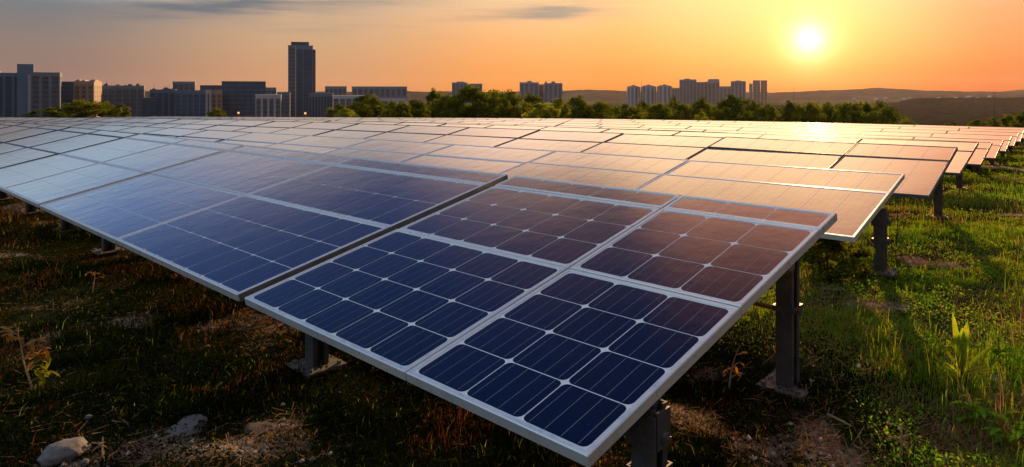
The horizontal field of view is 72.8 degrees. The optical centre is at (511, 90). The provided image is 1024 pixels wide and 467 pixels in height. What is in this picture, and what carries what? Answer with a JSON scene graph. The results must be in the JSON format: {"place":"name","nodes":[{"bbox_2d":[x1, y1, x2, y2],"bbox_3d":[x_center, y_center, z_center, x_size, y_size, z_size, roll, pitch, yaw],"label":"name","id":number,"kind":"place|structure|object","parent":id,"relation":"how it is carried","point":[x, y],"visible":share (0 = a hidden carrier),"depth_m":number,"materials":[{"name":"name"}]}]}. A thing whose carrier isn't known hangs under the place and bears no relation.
{"place":"outdoors","nodes":[
{"label":"outdoors","id":0,"kind":"place"},
{"bbox_2d":[0,144,1023,466],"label":"grass","id":1,"kind":"structure","parent":0,"point":[1004,396],"depth_m":4.06,"materials":[{"name":"plant"}]},
{"bbox_2d":[0,100,1023,466],"bbox_3d":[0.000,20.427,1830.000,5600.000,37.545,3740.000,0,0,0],"label":"ground","id":2,"kind":"structure","parent":0,"point":[780,418],"depth_m":4.27,"materials":[{"name":"soil"}]},
{"bbox_2d":[0,64,33,116],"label":"office block","id":3,"kind":"structure","parent":2,"relation":"on","point":[15,94],"depth_m":472.91,"materials":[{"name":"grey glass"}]},
{"bbox_2d":[0,323,49,390],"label":"tall weed","id":4,"kind":"object","parent":2,"relation":"on","point":[10,336],"visible":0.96,"depth_m":3.92,"materials":[{"name":"orange plant"}]},
{"bbox_2d":[0,123,69,142],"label":"solar table","id":5,"kind":"object","parent":2,"relation":"on","point":[16,132],"visible":0.98,"depth_m":15.26,"materials":[{"name":"glass"}]},
{"bbox_2d":[27,352,59,388],"bbox_3d":[-2.683,1.614,3.955,0.141,0.247,0.129,0,0,23],"label":"tall weed","id":6,"kind":"object","parent":2,"relation":"on","point":[42,374],"visible":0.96,"depth_m":3.96,"materials":[{"name":"green plant"}]},
{"bbox_2d":[30,72,61,116],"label":"office block","id":7,"kind":"structure","parent":2,"relation":"on","point":[46,89],"depth_m":471.93,"materials":[{"name":"concrete"}]},
{"bbox_2d":[19,107,75,116],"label":"shrub","id":8,"kind":"object","parent":2,"relation":"on","point":[50,112],"visible":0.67,"depth_m":83.30,"materials":[{"name":"green plant"}]},
{"bbox_2d":[34,118,90,122],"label":"solar table","id":9,"kind":"object","parent":2,"relation":"on","point":[61,120],"visible":0.41,"depth_m":30.07,"materials":[{"name":"glass"}]},
{"bbox_2d":[37,437,91,466],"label":"rock","id":10,"kind":"object","parent":2,"relation":"on","point":[61,451],"visible":0.96,"depth_m":3.20,"materials":[{"name":"stone"}]},
{"bbox_2d":[62,81,73,116],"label":"office block","id":11,"kind":"structure","parent":2,"relation":"on","point":[67,92],"depth_m":520.03,"materials":[{"name":"blue glass"}]},
{"bbox_2d":[0,127,138,199],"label":"solar table","id":12,"kind":"object","parent":2,"relation":"on","point":[31,148],"visible":0.94,"depth_m":12.11,"materials":[{"name":"glass"}]},
{"bbox_2d":[57,99,110,117],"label":"tree","id":13,"kind":"object","parent":2,"relation":"on","point":[80,106],"visible":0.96,"depth_m":87.47,"materials":[{"name":"green plant"}]},
{"bbox_2d":[73,80,101,116],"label":"apartment block","id":14,"kind":"structure","parent":2,"relation":"on","point":[88,90],"depth_m":511.08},
{"bbox_2d":[68,118,131,124],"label":"solar table","id":15,"kind":"object","parent":2,"relation":"on","point":[95,121],"visible":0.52,"depth_m":27.47,"materials":[{"name":"glass"}]},
{"bbox_2d":[109,104,130,116],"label":"shrub","id":16,"kind":"object","parent":2,"relation":"on","point":[122,113],"visible":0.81,"depth_m":85.72,"materials":[{"name":"green plant"}]},
{"bbox_2d":[0,134,243,233],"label":"solar table","id":17,"kind":"object","parent":2,"relation":"on","point":[34,184],"visible":0.93,"depth_m":9.14,"materials":[{"name":"glass"}]},
{"bbox_2d":[102,80,144,116],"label":"office block","id":18,"kind":"structure","parent":2,"relation":"on","point":[129,95],"depth_m":562.36,"materials":[{"name":"concrete"}]},
{"bbox_2d":[88,125,164,133],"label":"solar table","id":19,"kind":"object","parent":2,"relation":"on","point":[135,129],"visible":0.19,"depth_m":18.80,"materials":[{"name":"glass"}]},
{"bbox_2d":[100,118,178,126],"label":"solar table","id":20,"kind":"object","parent":2,"relation":"on","point":[142,122],"visible":0.48,"depth_m":24.99,"materials":[{"name":"glass"}]},
{"bbox_2d":[141,97,156,116],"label":"office block","id":21,"kind":"structure","parent":2,"relation":"on","point":[149,106],"depth_m":470.11,"materials":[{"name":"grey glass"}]},
{"bbox_2d":[150,87,176,115],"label":"office block","id":22,"kind":"structure","parent":2,"relation":"on","point":[165,96],"depth_m":540.68,"materials":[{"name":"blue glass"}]},
{"bbox_2d":[173,81,195,89],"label":"office block","id":23,"kind":"structure","parent":2,"relation":"on","point":[184,85],"depth_m":680.12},
{"bbox_2d":[167,414,207,439],"bbox_3d":[-1.622,1.700,3.484,0.158,0.069,0.237,0,0,16],"label":"rock","id":24,"kind":"object","parent":2,"relation":"on","point":[191,429],"visible":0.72,"depth_m":3.46,"materials":[{"name":"stone"}]},
{"bbox_2d":[175,90,205,116],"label":"office block","id":25,"kind":"structure","parent":2,"relation":"on","point":[190,103],"depth_m":509.89,"materials":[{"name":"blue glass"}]},
{"bbox_2d":[145,119,236,128],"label":"solar table","id":26,"kind":"object","parent":2,"relation":"on","point":[193,123],"visible":0.41,"depth_m":22.45,"materials":[{"name":"glass"}]},
{"bbox_2d":[143,127,252,141],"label":"solar table","id":27,"kind":"object","parent":2,"relation":"on","point":[208,135],"visible":0.36,"depth_m":16.04,"materials":[{"name":"glass"}]},
{"bbox_2d":[211,90,222,116],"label":"apartment block","id":28,"kind":"structure","parent":2,"relation":"on","point":[216,98],"depth_m":512.23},
{"bbox_2d":[222,81,265,116],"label":"office block","id":29,"kind":"structure","parent":2,"relation":"on","point":[238,96],"depth_m":539.32,"materials":[{"name":"grey glass"}]},
{"bbox_2d":[202,120,311,132],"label":"solar table","id":30,"kind":"object","parent":2,"relation":"on","point":[261,126],"visible":0.52,"depth_m":19.96,"materials":[{"name":"glass"}]},
{"bbox_2d":[241,421,278,435],"bbox_3d":[-1.264,1.712,3.500,0.199,0.026,0.140,0,0,16],"label":"rock","id":31,"kind":"object","parent":2,"relation":"on","point":[264,426],"visible":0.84,"depth_m":3.50,"materials":[{"name":"brown stone"}]},
{"bbox_2d":[255,94,281,116],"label":"apartment block","id":32,"kind":"structure","parent":2,"relation":"on","point":[268,105],"depth_m":460.10,"materials":[{"name":"concrete"}]},
{"bbox_2d":[39,145,507,301],"bbox_3d":[-2.504,1.263,6.501,4.710,1.134,2.267,0,0,44],"label":"solar table","id":33,"kind":"object","parent":2,"relation":"on","point":[241,223],"visible":0.93,"depth_m":5.78,"materials":[{"name":"glass"}]},
{"bbox_2d":[278,92,290,116],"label":"office block","id":34,"kind":"structure","parent":2,"relation":"on","point":[286,103],"depth_m":560.43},
{"bbox_2d":[217,132,371,152],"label":"solar table","id":35,"kind":"object","parent":2,"relation":"on","point":[316,144],"visible":0.48,"depth_m":13.29,"materials":[{"name":"glass"}]},
{"bbox_2d":[288,42,315,116],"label":"skyscraper","id":36,"kind":"structure","parent":2,"relation":"on","point":[301,71],"depth_m":599.76,"materials":[{"name":"grey glass"}]},
{"bbox_2d":[309,93,332,116],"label":"office block","id":37,"kind":"structure","parent":2,"relation":"on","point":[319,103],"depth_m":499.67,"materials":[{"name":"grey glass"}]},
{"bbox_2d":[325,86,346,94],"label":"office block","id":38,"kind":"structure","parent":2,"relation":"on","point":[338,90],"depth_m":700.13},
{"bbox_2d":[271,122,408,137],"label":"solar table","id":39,"kind":"object","parent":2,"relation":"on","point":[345,130],"visible":0.47,"depth_m":17.37,"materials":[{"name":"glass"}]},
{"bbox_2d":[333,95,364,114],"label":"building","id":40,"kind":"structure","parent":2,"relation":"on","point":[344,100],"depth_m":559.00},
{"bbox_2d":[349,94,385,116],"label":"tree","id":41,"kind":"object","parent":2,"relation":"on","point":[363,109],"visible":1,"depth_m":85.54,"materials":[{"name":"green plant"}]},
{"bbox_2d":[352,86,406,99],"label":"office block","id":42,"kind":"structure","parent":2,"relation":"on","point":[385,92],"depth_m":760.55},
{"bbox_2d":[391,101,412,117],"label":"tree","id":43,"kind":"object","parent":2,"relation":"on","point":[403,110],"visible":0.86,"depth_m":83.67,"materials":[{"name":"green plant"}]},
{"bbox_2d":[409,99,430,117],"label":"tree","id":44,"kind":"object","parent":2,"relation":"on","point":[418,105],"visible":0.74,"depth_m":89.16,"materials":[{"name":"green plant"}]},
{"bbox_2d":[423,87,444,117],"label":"tree","id":45,"kind":"object","parent":2,"relation":"on","point":[432,95],"visible":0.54,"depth_m":94.71,"materials":[{"name":"green plant"}]},
{"bbox_2d":[322,139,553,172],"bbox_3d":[-1.557,1.355,10.524,4.090,0.968,1.948,0,0,40],"label":"solar table","id":46,"kind":"object","parent":2,"relation":"on","point":[483,158],"visible":0.4,"depth_m":10.56,"materials":[{"name":"glass"}]},
{"bbox_2d":[394,122,491,127],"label":"solar table","id":47,"kind":"object","parent":2,"relation":"on","point":[446,124],"visible":0.16,"depth_m":22.21,"materials":[{"name":"glass"}]},
{"bbox_2d":[426,93,464,117],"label":"tree","id":48,"kind":"object","parent":2,"relation":"on","point":[445,102],"visible":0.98,"depth_m":85.44,"materials":[{"name":"green plant"}]},
{"bbox_2d":[363,125,538,146],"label":"solar table","id":49,"kind":"object","parent":2,"relation":"on","point":[491,137],"visible":0.47,"depth_m":14.81,"materials":[{"name":"glass"}]},
{"bbox_2d":[450,84,496,117],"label":"tree","id":50,"kind":"object","parent":2,"relation":"on","point":[477,94],"visible":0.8,"depth_m":88.75,"materials":[{"name":"green plant"}]},
{"bbox_2d":[478,89,512,117],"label":"tree","id":51,"kind":"object","parent":2,"relation":"on","point":[496,94],"visible":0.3,"depth_m":92.75,"materials":[{"name":"green plant"}]},
{"bbox_2d":[0,194,1023,466],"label":"straw litter","id":52,"kind":"object","parent":2,"relation":"on","point":[832,444],"visible":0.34,"depth_m":3.51,"materials":[{"name":"brown plant"}]},
{"bbox_2d":[492,89,531,117],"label":"tree","id":53,"kind":"object","parent":2,"relation":"on","point":[506,111],"visible":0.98,"depth_m":87.39,"materials":[{"name":"green plant"}]},
{"bbox_2d":[487,121,562,124],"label":"solar table","id":54,"kind":"object","parent":2,"relation":"on","point":[531,123],"visible":0.24,"depth_m":32.22,"materials":[{"name":"glass"}]},
{"bbox_2d":[514,93,543,117],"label":"tree","id":55,"kind":"object","parent":2,"relation":"on","point":[531,98],"visible":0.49,"depth_m":95.37,"materials":[{"name":"green plant"}]},
{"bbox_2d":[520,81,538,106],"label":"apartment block","id":56,"kind":"structure","parent":2,"relation":"on","point":[531,87],"depth_m":1049.82,"materials":[{"name":"grey concrete"}]},
{"bbox_2d":[244,175,836,466],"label":"solar table","id":57,"kind":"object","parent":2,"relation":"on","point":[587,325],"visible":1,"depth_m":3.50,"materials":[{"name":"glass"}]},
{"bbox_2d":[521,102,560,117],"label":"tree","id":58,"kind":"object","parent":2,"relation":"on","point":[539,110],"visible":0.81,"depth_m":77.14,"materials":[{"name":"green plant"}]},
{"bbox_2d":[484,125,608,131],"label":"solar table","id":59,"kind":"object","parent":2,"relation":"on","point":[554,128],"visible":0.26,"depth_m":19.45,"materials":[{"name":"glass"}]},
{"bbox_2d":[544,81,562,106],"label":"apartment block","id":60,"kind":"structure","parent":2,"relation":"on","point":[552,90],"depth_m":1050.02,"materials":[{"name":"grey concrete"}]},
{"bbox_2d":[561,95,595,118],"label":"tree","id":61,"kind":"object","parent":2,"relation":"on","point":[579,104],"visible":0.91,"depth_m":87.44,"materials":[{"name":"green plant"}]},
{"bbox_2d":[585,100,614,118],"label":"tree","id":62,"kind":"object","parent":2,"relation":"on","point":[598,107],"visible":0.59,"depth_m":90.99,"materials":[{"name":"green plant"}]},
{"bbox_2d":[559,123,642,126],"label":"solar table","id":63,"kind":"object","parent":2,"relation":"on","point":[605,125],"visible":0.23,"depth_m":29.58,"materials":[{"name":"glass"}]},
{"bbox_2d":[495,130,723,158],"bbox_3d":[1.371,1.320,12.141,3.921,1.034,2.306,0,0,40],"label":"solar table","id":64,"kind":"object","parent":2,"relation":"on","point":[670,146],"visible":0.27,"depth_m":12.27,"materials":[{"name":"glass"}]},
{"bbox_2d":[600,103,644,118],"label":"tree","id":65,"kind":"object","parent":2,"relation":"on","point":[629,112],"visible":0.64,"depth_m":85.44,"materials":[{"name":"green plant"}]},
{"bbox_2d":[627,85,639,109],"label":"apartment tower","id":66,"kind":"structure","parent":2,"relation":"on","point":[633,95],"depth_m":1240.22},
{"bbox_2d":[597,122,679,124],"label":"solar table","id":67,"kind":"object","parent":2,"relation":"on","point":[644,123],"visible":0.23,"depth_m":32.33,"materials":[{"name":"glass"}]},
{"bbox_2d":[642,85,655,105],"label":"apartment tower","id":68,"kind":"structure","parent":2,"relation":"on","point":[649,94],"depth_m":1239.20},
{"bbox_2d":[600,127,706,130],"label":"solar table","id":69,"kind":"object","parent":2,"relation":"on","point":[655,128],"visible":0.14,"depth_m":24.44,"materials":[{"name":"glass"}]},
{"bbox_2d":[644,101,678,119],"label":"tree","id":70,"kind":"object","parent":2,"relation":"on","point":[661,109],"visible":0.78,"depth_m":83.51,"materials":[{"name":"green plant"}]},
{"bbox_2d":[657,84,671,105],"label":"apartment tower","id":71,"kind":"structure","parent":2,"relation":"on","point":[664,93],"depth_m":1239.24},
{"bbox_2d":[603,129,763,137],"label":"solar table","id":72,"kind":"object","parent":2,"relation":"on","point":[679,133],"visible":0.21,"depth_m":16.94,"materials":[{"name":"glass"}]},
{"bbox_2d":[674,102,692,119],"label":"tree","id":73,"kind":"object","parent":2,"relation":"on","point":[683,108],"visible":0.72,"depth_m":85.58,"materials":[{"name":"green plant"}]},
{"bbox_2d":[679,79,696,105],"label":"apartment block","id":74,"kind":"structure","parent":2,"relation":"on","point":[688,91],"depth_m":1249.69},
{"bbox_2d":[638,125,742,130],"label":"solar table","id":75,"kind":"object","parent":2,"relation":"on","point":[693,127],"visible":0.27,"depth_m":27.01,"materials":[{"name":"glass"}]},
{"bbox_2d":[689,97,714,120],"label":"tree","id":76,"kind":"object","parent":2,"relation":"on","point":[702,103],"visible":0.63,"depth_m":89.63,"materials":[{"name":"green plant"}]},
{"bbox_2d":[500,151,904,278],"bbox_3d":[1.744,1.341,7.754,4.506,0.966,1.948,0,0,40],"label":"solar table","id":77,"kind":"object","parent":2,"relation":"on","point":[855,201],"visible":0.56,"depth_m":7.39,"materials":[{"name":"glass"}]},
{"bbox_2d":[704,79,719,106],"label":"apartment block","id":78,"kind":"structure","parent":2,"relation":"on","point":[712,90],"depth_m":1300.16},
{"bbox_2d":[678,123,772,127],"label":"solar table","id":79,"kind":"object","parent":2,"relation":"on","point":[727,125],"visible":0.12,"depth_m":29.59,"materials":[{"name":"glass"}]},
{"bbox_2d":[706,94,754,120],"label":"tree","id":80,"kind":"object","parent":2,"relation":"on","point":[730,102],"visible":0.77,"depth_m":91.20,"materials":[{"name":"green plant"}]},
{"bbox_2d":[731,80,745,102],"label":"apartment block","id":81,"kind":"structure","parent":2,"relation":"on","point":[738,88],"depth_m":1399.41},
{"bbox_2d":[742,99,761,120],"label":"tree","id":82,"kind":"object","parent":2,"relation":"on","point":[752,107],"visible":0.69,"depth_m":87.51,"materials":[{"name":"green plant"}]},
{"bbox_2d":[707,122,796,125],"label":"solar table","id":83,"kind":"object","parent":2,"relation":"on","point":[781,124],"visible":0.17,"depth_m":32.22,"materials":[{"name":"glass"}]},
{"bbox_2d":[757,102,779,121],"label":"tree","id":84,"kind":"object","parent":2,"relation":"on","point":[771,114],"visible":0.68,"depth_m":83.31,"materials":[{"name":"green plant"}]},
{"bbox_2d":[703,130,835,135],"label":"solar table","id":85,"kind":"object","parent":2,"relation":"on","point":[784,133],"visible":0.16,"depth_m":21.83,"materials":[{"name":"glass"}]},
{"bbox_2d":[773,100,802,121],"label":"tree","id":86,"kind":"object","parent":2,"relation":"on","point":[786,115],"visible":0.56,"depth_m":89.29,"materials":[{"name":"green plant"}]},
{"bbox_2d":[737,127,861,133],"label":"solar table","id":87,"kind":"object","parent":2,"relation":"on","point":[800,130],"visible":0.3,"depth_m":24.41,"materials":[{"name":"glass"}]},
{"bbox_2d":[791,101,826,122],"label":"tree","id":88,"kind":"object","parent":2,"relation":"on","point":[810,108],"visible":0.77,"depth_m":85.46,"materials":[{"name":"green plant"}]},
{"bbox_2d":[688,136,957,218],"bbox_3d":[4.180,1.305,9.826,3.336,1.045,2.307,0,0,40],"label":"solar table","id":89,"kind":"object","parent":2,"relation":"on","point":[923,169],"visible":0.69,"depth_m":9.79,"materials":[{"name":"glass"}]},
{"bbox_2d":[769,125,883,130],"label":"solar table","id":90,"kind":"object","parent":2,"relation":"on","point":[831,128],"visible":0.27,"depth_m":26.92,"materials":[{"name":"glass"}]},
{"bbox_2d":[820,101,835,122],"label":"tree","id":91,"kind":"object","parent":2,"relation":"on","point":[827,110],"visible":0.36,"depth_m":91.11,"materials":[{"name":"green plant"}]},
{"bbox_2d":[799,238,875,284],"bbox_3d":[2.780,1.491,6.117,0.806,0.464,0.625,0,0,0],"label":"shrub","id":92,"kind":"object","parent":2,"relation":"on","point":[845,266],"visible":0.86,"depth_m":6.02,"materials":[{"name":"green plant"}]},
{"bbox_2d":[795,124,900,128],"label":"solar table","id":93,"kind":"object","parent":2,"relation":"on","point":[859,126],"visible":0.18,"depth_m":29.58,"materials":[{"name":"glass"}]},
{"bbox_2d":[829,102,868,123],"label":"tree","id":94,"kind":"object","parent":2,"relation":"on","point":[854,115],"visible":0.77,"depth_m":87.31,"materials":[{"name":"green plant"}]},
{"bbox_2d":[852,262,878,279],"bbox_3d":[3.163,1.644,6.273,0.268,0.166,0.307,0,0,39],"label":"shrub","id":95,"kind":"object","parent":2,"relation":"on","point":[866,267],"visible":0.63,"depth_m":6.20,"materials":[{"name":"green plant"}]},
{"bbox_2d":[758,134,978,188],"bbox_3d":[6.552,1.450,13.621,4.091,0.896,2.630,0,0,40],"label":"solar table","id":96,"kind":"object","parent":2,"relation":"on","point":[961,158],"visible":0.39,"depth_m":13.62,"materials":[{"name":"glass"}]},
{"bbox_2d":[717,97,1023,125],"bbox_3d":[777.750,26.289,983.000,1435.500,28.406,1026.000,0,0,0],"label":"woods","id":97,"kind":"object","parent":2,"relation":"on","point":[962,111],"visible":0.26,"depth_m":1009.45,"materials":[{"name":"plant"}]},
{"bbox_2d":[862,106,910,123],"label":"tree","id":98,"kind":"object","parent":2,"relation":"on","point":[887,116],"visible":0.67,"depth_m":83.30,"materials":[{"name":"green plant"}]},
{"bbox_2d":[803,135,991,173],"bbox_3d":[8.519,1.560,16.060,4.091,0.780,2.240,0,0,40],"label":"solar table","id":99,"kind":"object","parent":2,"relation":"on","point":[978,157],"visible":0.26,"depth_m":14.91,"materials":[{"name":"glass"}]},
{"bbox_2d":[885,422,910,458],"bbox_3d":[1.754,1.610,3.171,0.112,0.199,0.095,0,0,0],"label":"dry stalk","id":100,"kind":"object","parent":2,"relation":"on","point":[904,436],"visible":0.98,"depth_m":3.16,"materials":[{"name":"brown plant"}]},
{"bbox_2d":[835,134,1003,164],"bbox_3d":[10.611,1.655,18.648,4.091,0.709,2.240,0,0,39],"label":"solar table","id":101,"kind":"object","parent":2,"relation":"on","point":[993,152],"visible":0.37,"depth_m":18.67,"materials":[{"name":"glass"}]},
{"bbox_2d":[905,333,943,361],"bbox_3d":[2.599,1.630,4.408,0.213,0.211,0.176,0,0,13],"label":"leafy weed","id":102,"kind":"object","parent":2,"relation":"on","point":[930,346],"visible":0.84,"depth_m":4.39,"materials":[{"name":"green plant"}]},
{"bbox_2d":[859,131,1012,155],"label":"solar table","id":103,"kind":"object","parent":2,"relation":"on","point":[1007,139],"visible":0.41,"depth_m":21.49,"materials":[{"name":"glass"}]},
{"bbox_2d":[882,128,1018,150],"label":"solar table","id":104,"kind":"object","parent":2,"relation":"on","point":[1015,135],"visible":0.34,"depth_m":24.14,"materials":[{"name":"glass"}]},
{"bbox_2d":[899,126,1023,146],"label":"solar table","id":105,"kind":"object","parent":2,"relation":"on","point":[1020,136],"visible":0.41,"depth_m":26.79,"materials":[{"name":"glass"}]},
{"bbox_2d":[926,311,1011,378],"bbox_3d":[2.664,1.526,4.086,0.513,0.408,0.146,0,0,0],"label":"leafy plant","id":106,"kind":"object","parent":2,"relation":"on","point":[962,337],"visible":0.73,"depth_m":4.10,"materials":[{"name":"green plant"}]},
{"bbox_2d":[914,125,1023,142],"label":"solar table","id":107,"kind":"object","parent":2,"relation":"on","point":[1012,128],"visible":0.24,"depth_m":29.50,"materials":[{"name":"glass"}]},
{"bbox_2d":[949,392,998,423],"bbox_3d":[2.316,1.599,3.478,0.153,0.231,0.181,0,0,-33],"label":"leafy weed","id":108,"kind":"object","parent":2,"relation":"on","point":[980,409],"visible":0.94,"depth_m":3.46,"materials":[{"name":"green plant"}]},
{"bbox_2d":[981,407,1023,448],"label":"leafy weed","id":109,"kind":"object","parent":2,"relation":"on","point":[1017,433],"visible":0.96,"depth_m":3.29,"materials":[{"name":"green plant"}]},
{"bbox_2d":[985,334,1022,364],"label":"tall weed","id":110,"kind":"object","parent":2,"relation":"on","point":[995,352],"visible":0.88,"depth_m":4.18,"materials":[{"name":"green plant"}]},
{"bbox_2d":[0,0,1023,92],"label":"sky","id":111,"kind":"structure","parent":0,"point":[418,45],"materials":[{"name":"orange"}]},
{"bbox_2d":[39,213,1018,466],"bbox_3d":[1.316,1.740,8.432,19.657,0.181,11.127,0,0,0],"label":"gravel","id":112,"kind":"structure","parent":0,"point":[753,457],"depth_m":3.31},
{"bbox_2d":[145,88,1023,100],"bbox_3d":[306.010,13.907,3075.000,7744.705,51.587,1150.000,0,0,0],"label":"hills","id":113,"kind":"structure","parent":0,"point":[849,94],"depth_m":2932.16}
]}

